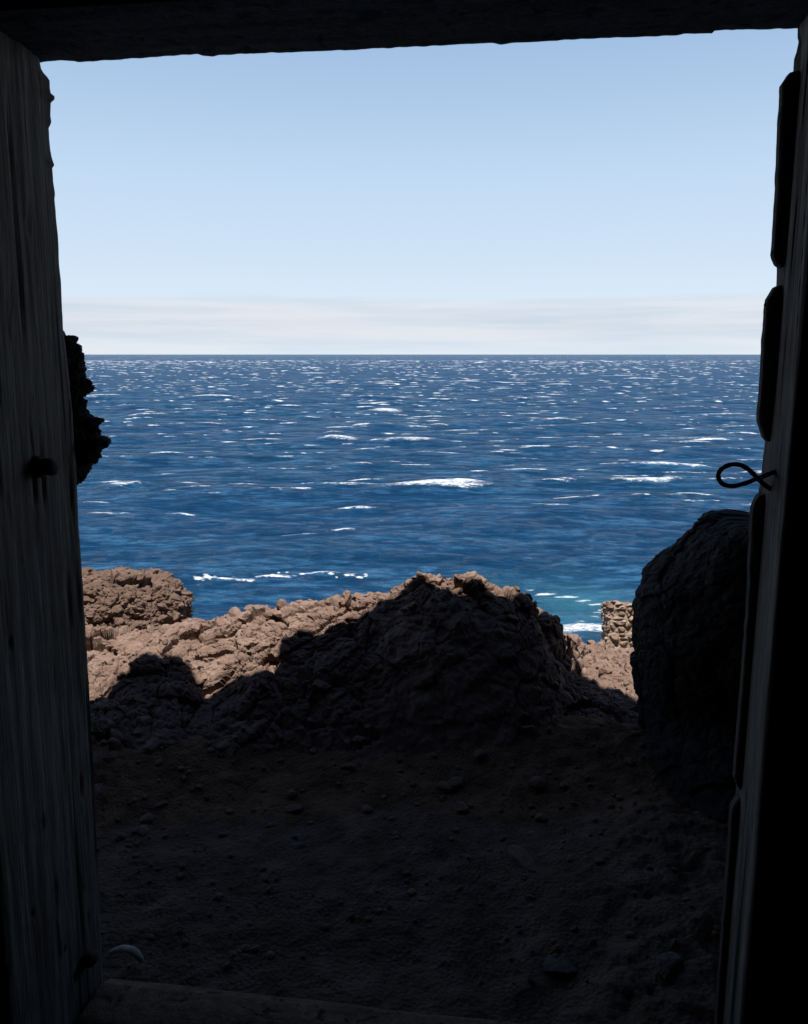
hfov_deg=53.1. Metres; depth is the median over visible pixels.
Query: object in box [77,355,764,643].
sea
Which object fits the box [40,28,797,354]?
sky
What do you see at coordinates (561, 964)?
flat stone
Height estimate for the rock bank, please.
13.369 m
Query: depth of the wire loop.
1.56 m
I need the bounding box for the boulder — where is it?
[629,509,749,823]
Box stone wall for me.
[600,600,633,648]
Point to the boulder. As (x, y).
(688, 605)
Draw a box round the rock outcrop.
[82,566,194,630]
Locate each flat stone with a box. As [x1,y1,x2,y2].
[508,844,534,868]
[543,953,576,975]
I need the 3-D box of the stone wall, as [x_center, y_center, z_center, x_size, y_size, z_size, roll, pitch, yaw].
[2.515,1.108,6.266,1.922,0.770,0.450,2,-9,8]
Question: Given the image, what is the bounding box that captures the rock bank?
[85,571,638,790]
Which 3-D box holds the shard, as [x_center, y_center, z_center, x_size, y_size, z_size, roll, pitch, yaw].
[-0.757,1.210,2.208,0.090,0.061,0.032,-3,12,-17]
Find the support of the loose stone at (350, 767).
on the ground
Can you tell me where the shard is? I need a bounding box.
[109,945,143,963]
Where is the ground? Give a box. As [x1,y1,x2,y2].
[92,715,727,1023]
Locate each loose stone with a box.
[283,804,303,813]
[340,762,357,771]
[447,776,465,790]
[656,952,683,981]
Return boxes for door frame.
[0,0,807,1023]
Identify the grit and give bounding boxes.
[96,769,723,1004]
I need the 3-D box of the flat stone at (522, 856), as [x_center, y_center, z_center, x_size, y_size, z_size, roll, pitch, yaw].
[0.391,1.149,2.695,0.064,0.020,0.142,-5,12,-24]
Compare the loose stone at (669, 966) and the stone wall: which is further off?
the stone wall
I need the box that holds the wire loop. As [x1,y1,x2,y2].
[716,462,775,490]
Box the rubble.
[96,723,720,980]
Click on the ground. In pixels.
(324, 969)
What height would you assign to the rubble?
0.180 m
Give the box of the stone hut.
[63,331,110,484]
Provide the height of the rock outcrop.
0.803 m
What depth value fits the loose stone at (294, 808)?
2.99 m
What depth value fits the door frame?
1.61 m
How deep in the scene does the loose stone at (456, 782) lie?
3.12 m

